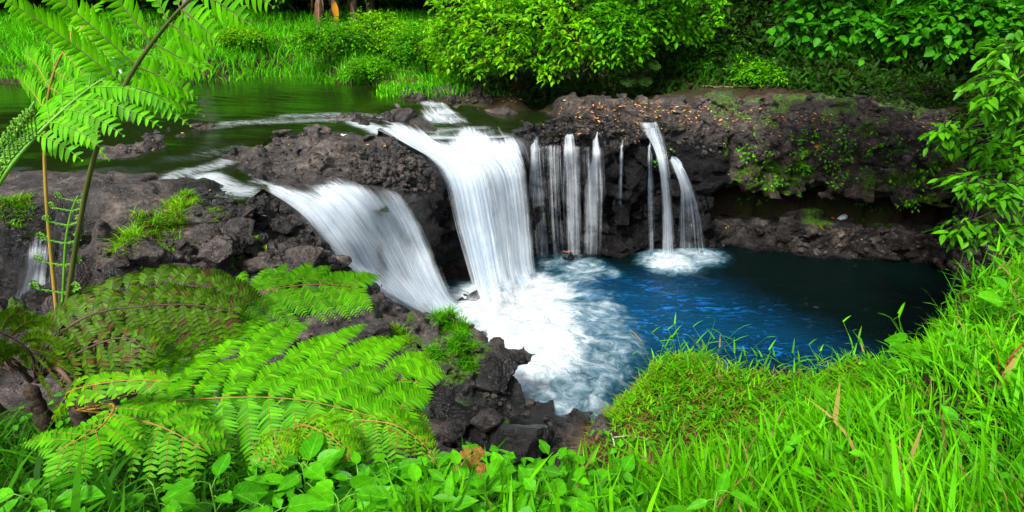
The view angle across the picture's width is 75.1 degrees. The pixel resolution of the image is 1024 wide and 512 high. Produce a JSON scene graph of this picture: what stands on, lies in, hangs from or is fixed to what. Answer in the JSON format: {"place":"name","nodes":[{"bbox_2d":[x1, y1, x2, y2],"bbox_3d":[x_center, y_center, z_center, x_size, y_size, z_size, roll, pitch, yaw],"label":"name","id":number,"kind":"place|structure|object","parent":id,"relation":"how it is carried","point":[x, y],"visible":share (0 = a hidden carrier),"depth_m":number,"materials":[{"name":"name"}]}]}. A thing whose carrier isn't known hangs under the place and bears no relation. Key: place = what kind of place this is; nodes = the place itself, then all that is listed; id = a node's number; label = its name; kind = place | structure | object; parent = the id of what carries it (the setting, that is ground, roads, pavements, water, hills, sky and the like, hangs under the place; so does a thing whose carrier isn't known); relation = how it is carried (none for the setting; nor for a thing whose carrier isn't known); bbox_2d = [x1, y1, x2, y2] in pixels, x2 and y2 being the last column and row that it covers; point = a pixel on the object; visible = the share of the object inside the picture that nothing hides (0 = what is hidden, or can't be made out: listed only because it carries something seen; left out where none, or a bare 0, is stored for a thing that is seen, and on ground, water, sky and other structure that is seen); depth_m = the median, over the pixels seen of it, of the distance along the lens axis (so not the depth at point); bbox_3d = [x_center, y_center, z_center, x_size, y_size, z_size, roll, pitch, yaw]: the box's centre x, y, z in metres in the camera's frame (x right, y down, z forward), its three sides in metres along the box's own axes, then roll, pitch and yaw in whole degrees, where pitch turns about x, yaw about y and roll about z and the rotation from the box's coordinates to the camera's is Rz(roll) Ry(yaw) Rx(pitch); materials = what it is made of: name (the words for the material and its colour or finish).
{"place":"outdoors","nodes":[
{"label":"outdoors","id":0,"kind":"place"},
{"bbox_2d":[0,77,673,237],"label":"river water","id":1,"kind":"structure","parent":0,"point":[238,113],"depth_m":14.79,"materials":[{"name":"liquid"}]},
{"bbox_2d":[395,107,417,123],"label":"boulder","id":2,"kind":"object","parent":1,"relation":"in","point":[407,115],"visible":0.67,"depth_m":14.95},
{"bbox_2d":[0,90,1023,482],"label":"bedrock","id":3,"kind":"structure","parent":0,"point":[622,192],"depth_m":14.18,"materials":[{"name":"stone"}]},
{"bbox_2d":[0,194,33,227],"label":"grass tuft","id":4,"kind":"object","parent":3,"relation":"on","point":[12,221],"visible":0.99,"depth_m":9.20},
{"bbox_2d":[1,191,37,219],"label":"grass tuft","id":5,"kind":"object","parent":3,"relation":"on","point":[17,198],"visible":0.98,"depth_m":9.32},
{"bbox_2d":[102,261,126,284],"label":"boulder","id":6,"kind":"object","parent":3,"relation":"on","point":[109,270],"visible":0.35,"depth_m":8.27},
{"bbox_2d":[98,221,165,255],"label":"grass tuft","id":7,"kind":"object","parent":3,"relation":"on","point":[129,234],"visible":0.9,"depth_m":8.32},
{"bbox_2d":[115,236,165,267],"bbox_3d":[-4.647,-0.043,8.390,0.522,0.421,0.388,0,22,0],"label":"boulder","id":8,"kind":"object","parent":3,"relation":"on","point":[151,253],"visible":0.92,"depth_m":8.31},
{"bbox_2d":[124,204,163,243],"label":"grass tuft","id":9,"kind":"object","parent":3,"relation":"on","point":[143,221],"visible":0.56,"depth_m":9.14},
{"bbox_2d":[136,201,194,251],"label":"grass tuft","id":10,"kind":"object","parent":3,"relation":"on","point":[177,213],"visible":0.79,"depth_m":9.18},
{"bbox_2d":[157,194,198,211],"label":"grass tuft","id":11,"kind":"object","parent":3,"relation":"on","point":[184,203],"visible":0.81,"depth_m":9.45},
{"bbox_2d":[162,262,195,287],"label":"boulder","id":12,"kind":"object","parent":3,"relation":"on","point":[180,282],"visible":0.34,"depth_m":8.52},
{"bbox_2d":[170,188,202,202],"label":"grass tuft","id":13,"kind":"object","parent":3,"relation":"on","point":[185,192],"visible":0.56,"depth_m":9.80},
{"bbox_2d":[197,238,235,268],"bbox_3d":[-3.817,-0.039,8.613,0.494,0.408,0.447,5,23,12],"label":"boulder","id":14,"kind":"object","parent":3,"relation":"on","point":[217,253],"visible":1,"depth_m":8.49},
{"bbox_2d":[221,217,254,236],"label":"boulder","id":15,"kind":"object","parent":3,"relation":"on","point":[243,226],"visible":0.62,"depth_m":9.07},
{"bbox_2d":[239,250,281,272],"bbox_3d":[-3.395,0.072,9.033,0.564,0.268,0.543,0,22,0],"label":"boulder","id":16,"kind":"object","parent":3,"relation":"on","point":[258,263],"visible":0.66,"depth_m":8.83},
{"bbox_2d":[285,245,323,266],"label":"boulder","id":17,"kind":"object","parent":3,"relation":"on","point":[304,254],"visible":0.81,"depth_m":9.06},
{"bbox_2d":[305,309,348,339],"bbox_3d":[-2.374,0.880,8.562,0.545,0.314,0.613,0,22,0],"label":"boulder","id":18,"kind":"object","parent":3,"relation":"on","point":[317,327],"visible":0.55,"depth_m":8.36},
{"bbox_2d":[328,255,351,271],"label":"boulder","id":19,"kind":"object","parent":3,"relation":"on","point":[346,260],"visible":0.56,"depth_m":9.75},
{"bbox_2d":[264,186,457,313],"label":"waterfall","id":20,"kind":"structure","parent":3,"relation":"on","point":[419,286],"depth_m":11.31,"materials":[{"name":"white liquid"}]},
{"bbox_2d":[362,318,390,339],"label":"boulder","id":21,"kind":"object","parent":3,"relation":"on","point":[381,327],"visible":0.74,"depth_m":8.51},
{"bbox_2d":[374,351,405,380],"bbox_3d":[-1.549,1.419,8.477,0.472,0.344,0.360,9,24,21],"label":"boulder","id":22,"kind":"object","parent":3,"relation":"on","point":[392,356],"visible":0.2,"depth_m":8.35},
{"bbox_2d":[387,320,413,346],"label":"grass tuft","id":23,"kind":"object","parent":3,"relation":"on","point":[396,331],"visible":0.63,"depth_m":8.84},
{"bbox_2d":[421,344,446,359],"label":"grass tuft","id":24,"kind":"object","parent":3,"relation":"on","point":[432,350],"visible":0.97,"depth_m":8.83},
{"bbox_2d":[430,395,452,411],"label":"boulder","id":25,"kind":"object","parent":3,"relation":"on","point":[443,403],"visible":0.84,"depth_m":8.32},
{"bbox_2d":[422,300,476,341],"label":"grass tuft","id":26,"kind":"object","parent":3,"relation":"on","point":[451,326],"visible":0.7,"depth_m":9.50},
{"bbox_2d":[383,125,528,303],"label":"waterfall","id":27,"kind":"structure","parent":3,"relation":"on","point":[462,170],"depth_m":12.96,"materials":[{"name":"white liquid"}]},
{"bbox_2d":[437,324,485,372],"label":"grass tuft","id":28,"kind":"object","parent":3,"relation":"on","point":[469,362],"visible":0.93,"depth_m":8.94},
{"bbox_2d":[470,408,501,432],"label":"boulder","id":29,"kind":"object","parent":3,"relation":"on","point":[488,420],"visible":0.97,"depth_m":7.45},
{"bbox_2d":[56,83,970,265],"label":"leaf litter","id":30,"kind":"object","parent":3,"relation":"on","point":[690,123],"visible":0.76,"depth_m":15.04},
{"bbox_2d":[485,424,554,473],"bbox_3d":[0.075,1.964,6.775,0.729,0.500,0.753,0,22,0],"label":"boulder","id":31,"kind":"object","parent":3,"relation":"on","point":[521,441],"visible":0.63,"depth_m":6.63,"materials":[{"name":"stone"}]},
{"bbox_2d":[95,81,995,462],"bbox_3d":[0.338,-0.937,13.122,18.098,3.266,13.915,6,23,16],"label":"rubble","id":32,"kind":"object","parent":3,"relation":"on","point":[279,243],"visible":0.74,"depth_m":12.47,"materials":[{"name":"stone"}]},
{"bbox_2d":[274,221,297,236],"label":"boulder","id":33,"kind":"object","parent":32,"relation":"on","point":[288,228],"visible":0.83,"depth_m":9.74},
{"bbox_2d":[556,416,591,461],"bbox_3d":[0.683,1.906,6.851,0.449,0.444,0.539,0,22,0],"label":"boulder","id":34,"kind":"object","parent":3,"relation":"on","point":[571,428],"visible":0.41,"depth_m":6.77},
{"bbox_2d":[587,132,597,214],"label":"waterfall","id":35,"kind":"structure","parent":3,"relation":"on","point":[595,164],"depth_m":13.80,"materials":[{"name":"liquid"}]},
{"bbox_2d":[612,53,661,89],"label":"shade fern","id":36,"kind":"object","parent":3,"relation":"on","point":[637,78],"visible":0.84,"depth_m":16.46,"materials":[{"name":"green plant"}]},
{"bbox_2d":[644,123,669,240],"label":"waterfall","id":37,"kind":"structure","parent":3,"relation":"on","point":[660,156],"depth_m":13.93,"materials":[{"name":"liquid"}]},
{"bbox_2d":[671,157,693,221],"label":"waterfall","id":38,"kind":"structure","parent":3,"relation":"on","point":[679,168],"depth_m":13.41,"materials":[{"name":"liquid"}]},
{"bbox_2d":[786,148,835,176],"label":"creeper","id":39,"kind":"object","parent":3,"relation":"attached to","point":[802,165],"visible":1,"depth_m":14.64,"materials":[{"name":"green plant"}]},
{"bbox_2d":[798,116,877,175],"bbox_3d":[7.152,-2.401,14.646,1.678,1.279,0.653,3,22,8],"label":"creeper","id":40,"kind":"object","parent":3,"relation":"attached to","point":[849,151],"visible":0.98,"depth_m":14.56,"materials":[{"name":"green plant"}]},
{"bbox_2d":[867,135,922,166],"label":"creeper","id":41,"kind":"object","parent":3,"relation":"attached to","point":[882,150],"visible":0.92,"depth_m":14.37,"materials":[{"name":"green plant"}]},
{"bbox_2d":[889,154,940,191],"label":"creeper","id":42,"kind":"object","parent":3,"relation":"attached to","point":[923,177],"visible":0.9,"depth_m":14.28,"materials":[{"name":"green plant"}]},
{"bbox_2d":[917,115,1023,184],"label":"glossy shrub","id":43,"kind":"object","parent":3,"relation":"on","point":[989,153],"visible":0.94,"depth_m":9.43,"materials":[{"name":"green plant"}]},
{"bbox_2d":[923,166,1023,259],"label":"glossy shrub","id":44,"kind":"object","parent":3,"relation":"on","point":[974,232],"visible":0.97,"depth_m":8.27,"materials":[{"name":"green plant"}]},
{"bbox_2d":[0,0,1023,511],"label":"ground","id":45,"kind":"structure","parent":0,"point":[726,202],"depth_m":16.05,"materials":[{"name":"soil"}]},
{"bbox_2d":[0,474,116,511],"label":"leafy plant","id":46,"kind":"object","parent":45,"relation":"on","point":[89,493],"visible":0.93,"depth_m":2.26,"materials":[{"name":"green plant"}]},
{"bbox_2d":[0,263,263,458],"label":"tree fern","id":47,"kind":"object","parent":45,"relation":"on","point":[89,338],"visible":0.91,"depth_m":3.46,"materials":[{"name":"green plant"}]},
{"bbox_2d":[0,0,283,445],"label":"tree fern","id":48,"kind":"object","parent":45,"relation":"on","point":[91,61],"visible":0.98,"depth_m":2.75,"materials":[{"name":"green plant"}]},
{"bbox_2d":[117,474,193,511],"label":"leafy plant","id":49,"kind":"object","parent":45,"relation":"on","point":[141,496],"visible":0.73,"depth_m":2.39,"materials":[{"name":"green plant"}]},
{"bbox_2d":[159,453,267,511],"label":"leafy plant","id":50,"kind":"object","parent":45,"relation":"on","point":[177,491],"visible":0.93,"depth_m":2.47,"materials":[{"name":"green plant"}]},
{"bbox_2d":[20,262,445,497],"bbox_3d":[-1.300,0.715,3.603,1.882,0.809,1.758,-6,23,-14],"label":"tree fern","id":51,"kind":"object","parent":45,"relation":"on","point":[176,418],"visible":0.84,"depth_m":3.22,"materials":[{"name":"green plant"}]},
{"bbox_2d":[211,23,269,49],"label":"bank shrub","id":52,"kind":"object","parent":45,"relation":"on","point":[250,35],"visible":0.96,"depth_m":22.37,"materials":[{"name":"green plant"}]},
{"bbox_2d":[0,0,510,97],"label":"bank grass","id":53,"kind":"structure","parent":45,"relation":"on","point":[20,32],"depth_m":22.45,"materials":[{"name":"plant"}]},
{"bbox_2d":[239,0,308,15],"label":"forest tree","id":54,"kind":"object","parent":45,"relation":"on","point":[279,4],"visible":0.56,"depth_m":25.86,"materials":[{"name":"green plant"}]},
{"bbox_2d":[237,492,320,511],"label":"leafy plant","id":55,"kind":"object","parent":45,"relation":"on","point":[303,503],"visible":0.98,"depth_m":2.27,"materials":[{"name":"green plant"}]},
{"bbox_2d":[252,429,355,511],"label":"leafy plant","id":56,"kind":"object","parent":45,"relation":"on","point":[324,462],"visible":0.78,"depth_m":2.68,"materials":[{"name":"green plant"}]},
{"bbox_2d":[311,0,325,30],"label":"trunk","id":57,"kind":"object","parent":45,"relation":"on","point":[318,9],"visible":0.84,"depth_m":24.76,"materials":[{"name":"brown plant"}]},
{"bbox_2d":[283,15,368,69],"bbox_3d":[-5.927,-6.853,21.425,2.802,1.721,2.082,0,22,0],"label":"bank shrub","id":58,"kind":"object","parent":45,"relation":"on","point":[308,41],"visible":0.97,"depth_m":21.07,"materials":[{"name":"green plant"}]},
{"bbox_2d":[329,0,338,26],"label":"banana plant","id":59,"kind":"object","parent":45,"relation":"on","point":[334,10],"visible":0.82,"depth_m":25.11,"materials":[{"name":"orange plant"}]},
{"bbox_2d":[248,401,441,478],"bbox_3d":[-0.741,0.945,3.092,0.862,0.558,0.523,-8,24,-20],"label":"tree fern","id":60,"kind":"object","parent":45,"relation":"on","point":[290,445],"visible":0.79,"depth_m":2.91,"materials":[{"name":"green plant"}]},
{"bbox_2d":[308,475,390,511],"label":"leafy plant","id":61,"kind":"object","parent":45,"relation":"on","point":[363,483],"visible":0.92,"depth_m":2.32,"materials":[{"name":"green plant"}]},
{"bbox_2d":[347,0,358,22],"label":"banana plant","id":62,"kind":"object","parent":45,"relation":"on","point":[353,6],"visible":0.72,"depth_m":25.43,"materials":[{"name":"brown plant"}]},
{"bbox_2d":[331,451,400,511],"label":"leafy plant","id":63,"kind":"object","parent":45,"relation":"on","point":[343,477],"visible":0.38,"depth_m":2.67,"materials":[{"name":"green plant"}]},
{"bbox_2d":[339,51,396,82],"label":"bank shrub","id":64,"kind":"object","parent":45,"relation":"on","point":[370,66],"visible":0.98,"depth_m":19.63,"materials":[{"name":"green plant"}]},
{"bbox_2d":[0,390,740,511],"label":"shaded grass","id":65,"kind":"structure","parent":45,"relation":"on","point":[18,457],"depth_m":2.88,"materials":[{"name":"plant"}]},
{"bbox_2d":[335,6,412,55],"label":"bank shrub","id":66,"kind":"object","parent":45,"relation":"on","point":[378,42],"visible":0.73,"depth_m":21.52,"materials":[{"name":"green plant"}]},
{"bbox_2d":[344,453,424,498],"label":"leafy plant","id":67,"kind":"object","parent":45,"relation":"on","point":[404,465],"visible":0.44,"depth_m":2.77,"materials":[{"name":"green plant"}]},
{"bbox_2d":[161,439,635,511],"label":"leafy ground cover","id":68,"kind":"object","parent":45,"relation":"on","point":[498,461],"visible":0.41,"depth_m":2.27,"materials":[{"name":"green plant"}]},
{"bbox_2d":[336,0,473,15],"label":"forest tree","id":69,"kind":"object","parent":45,"relation":"on","point":[390,3],"visible":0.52,"depth_m":25.85,"materials":[{"name":"green plant"}]},
{"bbox_2d":[375,463,458,511],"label":"leafy plant","id":70,"kind":"object","parent":45,"relation":"on","point":[415,469],"visible":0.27,"depth_m":2.39,"materials":[{"name":"green plant"}]},
{"bbox_2d":[381,16,458,78],"bbox_3d":[-2.646,-6.359,20.560,2.696,1.977,2.146,0,22,0],"label":"bank shrub","id":71,"kind":"object","parent":45,"relation":"on","point":[407,41],"visible":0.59,"depth_m":20.19,"materials":[{"name":"green plant"}]},
{"bbox_2d":[428,449,496,506],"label":"leafy plant","id":72,"kind":"object","parent":45,"relation":"on","point":[455,456],"visible":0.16,"depth_m":2.56,"materials":[{"name":"green plant"}]},
{"bbox_2d":[430,38,498,87],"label":"bank shrub","id":73,"kind":"object","parent":45,"relation":"on","point":[439,71],"visible":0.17,"depth_m":18.53,"materials":[{"name":"green plant"}]},
{"bbox_2d":[453,446,488,476],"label":"withered fern","id":74,"kind":"object","parent":45,"relation":"on","point":[479,450],"visible":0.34,"depth_m":2.68,"materials":[{"name":"brown plant"}]},
{"bbox_2d":[458,471,513,511],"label":"leafy plant","id":75,"kind":"object","parent":45,"relation":"on","point":[472,487],"visible":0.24,"depth_m":2.31,"materials":[{"name":"green plant"}]},
{"bbox_2d":[413,0,606,93],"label":"overhanging tree","id":76,"kind":"object","parent":45,"relation":"on","point":[511,50],"visible":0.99,"depth_m":16.19,"materials":[{"name":"green plant"}]},
{"bbox_2d":[0,0,1020,103],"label":"undergrowth","id":77,"kind":"object","parent":45,"relation":"on","point":[928,65],"visible":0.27,"depth_m":18.32,"materials":[{"name":"green plant"}]},
{"bbox_2d":[4,258,1023,511],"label":"ground cover","id":78,"kind":"object","parent":45,"relation":"on","point":[792,442],"visible":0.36,"depth_m":3.18,"materials":[{"name":"green plant"}]},
{"bbox_2d":[512,466,579,511],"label":"leafy plant","id":79,"kind":"object","parent":45,"relation":"on","point":[569,500],"visible":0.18,"depth_m":2.20,"materials":[{"name":"green plant"}]},
{"bbox_2d":[589,414,618,444],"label":"boulder","id":80,"kind":"object","parent":45,"relation":"on","point":[601,423],"visible":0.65,"depth_m":4.67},
{"bbox_2d":[576,482,633,511],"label":"leafy plant","id":81,"kind":"object","parent":45,"relation":"on","point":[583,487],"visible":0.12,"depth_m":2.34,"materials":[{"name":"green plant"}]},
{"bbox_2d":[328,409,890,511],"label":"meadow grass","id":82,"kind":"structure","parent":45,"relation":"on","point":[706,494],"depth_m":2.77,"materials":[{"name":"plant"}]},
{"bbox_2d":[592,455,649,496],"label":"leafy plant","id":83,"kind":"object","parent":45,"relation":"on","point":[628,462],"visible":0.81,"depth_m":2.86,"materials":[{"name":"green plant"}]},
{"bbox_2d":[568,0,734,81],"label":"overhanging tree","id":84,"kind":"object","parent":45,"relation":"on","point":[639,18],"visible":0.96,"depth_m":16.29,"materials":[{"name":"green plant"}]},
{"bbox_2d":[642,15,723,68],"bbox_3d":[4.769,-6.311,19.507,2.836,1.766,2.130,0,22,0],"label":"shade shrub","id":85,"kind":"object","parent":45,"relation":"on","point":[657,47],"visible":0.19,"depth_m":19.18,"materials":[{"name":"green plant"}]},
{"bbox_2d":[597,0,787,46],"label":"forest tree","id":86,"kind":"object","parent":45,"relation":"on","point":[765,9],"visible":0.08,"depth_m":18.92,"materials":[{"name":"green plant"}]},
{"bbox_2d":[660,469,758,511],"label":"leafy plant","id":87,"kind":"object","parent":45,"relation":"on","point":[723,483],"visible":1,"depth_m":2.44,"materials":[{"name":"green plant"}]},
{"bbox_2d":[556,362,870,482],"bbox_3d":[1.517,2.641,5.534,2.568,4.296,2.146,0,22,0],"label":"dead thatch","id":88,"kind":"object","parent":45,"relation":"on","point":[591,442],"visible":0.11,"depth_m":4.64,"materials":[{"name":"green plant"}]},
{"bbox_2d":[668,26,766,78],"bbox_3d":[5.776,-5.552,18.724,2.945,1.730,2.086,0,22,0],"label":"shade shrub","id":89,"kind":"object","parent":45,"relation":"on","point":[703,54],"visible":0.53,"depth_m":18.30,"materials":[{"name":"green plant"}]},
{"bbox_2d":[574,346,877,471],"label":"short grass","id":90,"kind":"structure","parent":45,"relation":"on","point":[694,371],"depth_m":4.86,"materials":[{"name":"plant"}]},
{"bbox_2d":[700,0,793,48],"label":"forest tree","id":91,"kind":"object","parent":45,"relation":"on","point":[748,12],"visible":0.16,"depth_m":18.70,"materials":[{"name":"green plant"}]},
{"bbox_2d":[702,0,803,55],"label":"shade shrub","id":92,"kind":"object","parent":45,"relation":"on","point":[738,31],"visible":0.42,"depth_m":18.55,"materials":[{"name":"green plant"}]},
{"bbox_2d":[719,55,788,88],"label":"shade shrub","id":93,"kind":"object","parent":45,"relation":"on","point":[767,70],"visible":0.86,"depth_m":17.50,"materials":[{"name":"green plant"}]},
{"bbox_2d":[691,36,827,88],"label":"shade grass","id":94,"kind":"structure","parent":45,"relation":"on","point":[785,74],"depth_m":17.89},
{"bbox_2d":[523,250,1023,511],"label":"tall grass","id":95,"kind":"structure","parent":45,"relation":"on","point":[896,474],"depth_m":2.93,"materials":[{"name":"plant"}]},
{"bbox_2d":[779,389,811,409],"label":"leafy plant","id":96,"kind":"object","parent":45,"relation":"on","point":[801,391],"visible":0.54,"depth_m":4.63,"materials":[{"name":"green plant"}]},
{"bbox_2d":[631,221,1023,453],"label":"bamboo grass","id":97,"kind":"structure","parent":45,"relation":"on","point":[892,358],"depth_m":4.60,"materials":[{"name":"plant"}]},
{"bbox_2d":[793,64,885,95],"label":"shade shrub","id":98,"kind":"object","parent":45,"relation":"on","point":[850,84],"visible":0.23,"depth_m":17.65,"materials":[{"name":"green plant"}]},
{"bbox_2d":[759,0,1023,73],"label":"leaf tree","id":99,"kind":"object","parent":45,"relation":"on","point":[935,29],"visible":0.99,"depth_m":11.10,"materials":[{"name":"green plant"}]},
{"bbox_2d":[884,332,923,360],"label":"leafy plant","id":100,"kind":"object","parent":45,"relation":"on","point":[894,340],"visible":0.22,"depth_m":4.08,"materials":[{"name":"green plant"}]},
{"bbox_2d":[866,66,978,110],"bbox_3d":[10.176,-4.014,16.667,2.991,1.405,2.136,0,22,0],"label":"shade shrub","id":101,"kind":"object","parent":45,"relation":"on","point":[923,89],"visible":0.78,"depth_m":16.36,"materials":[{"name":"green plant"}]},
{"bbox_2d":[924,404,991,456],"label":"leafy plant","id":102,"kind":"object","parent":45,"relation":"on","point":[951,413],"visible":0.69,"depth_m":2.91,"materials":[{"name":"green plant"}]},
{"bbox_2d":[941,92,1023,306],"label":"shade shrub","id":103,"kind":"object","parent":45,"relation":"on","point":[962,114],"visible":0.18,"depth_m":11.49,"materials":[{"name":"green plant"}]},
{"bbox_2d":[953,32,1023,141],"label":"glossy shrub","id":104,"kind":"object","parent":45,"relation":"on","point":[997,88],"visible":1,"depth_m":7.97,"materials":[{"name":"green plant"}]},
{"bbox_2d":[976,276,1023,333],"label":"leafy plant","id":105,"kind":"object","parent":45,"relation":"on","point":[991,297],"visible":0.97,"depth_m":3.65,"materials":[{"name":"green plant"}]},
{"bbox_2d":[979,327,1023,380],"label":"grass spike","id":106,"kind":"object","parent":45,"relation":"on","point":[1009,359],"depth_m":3.13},
{"bbox_2d":[441,244,961,420],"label":"pool water","id":107,"kind":"structure","parent":0,"point":[593,306],"depth_m":12.64,"materials":[{"name":"liquid"}]},
{"bbox_2d":[461,255,672,333],"bbox_3d":[1.247,0.110,13.716,2.809,0.920,6.639,20,29,40],"label":"spray","id":108,"kind":"object","parent":107,"relation":"on","point":[503,328],"visible":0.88,"depth_m":12.05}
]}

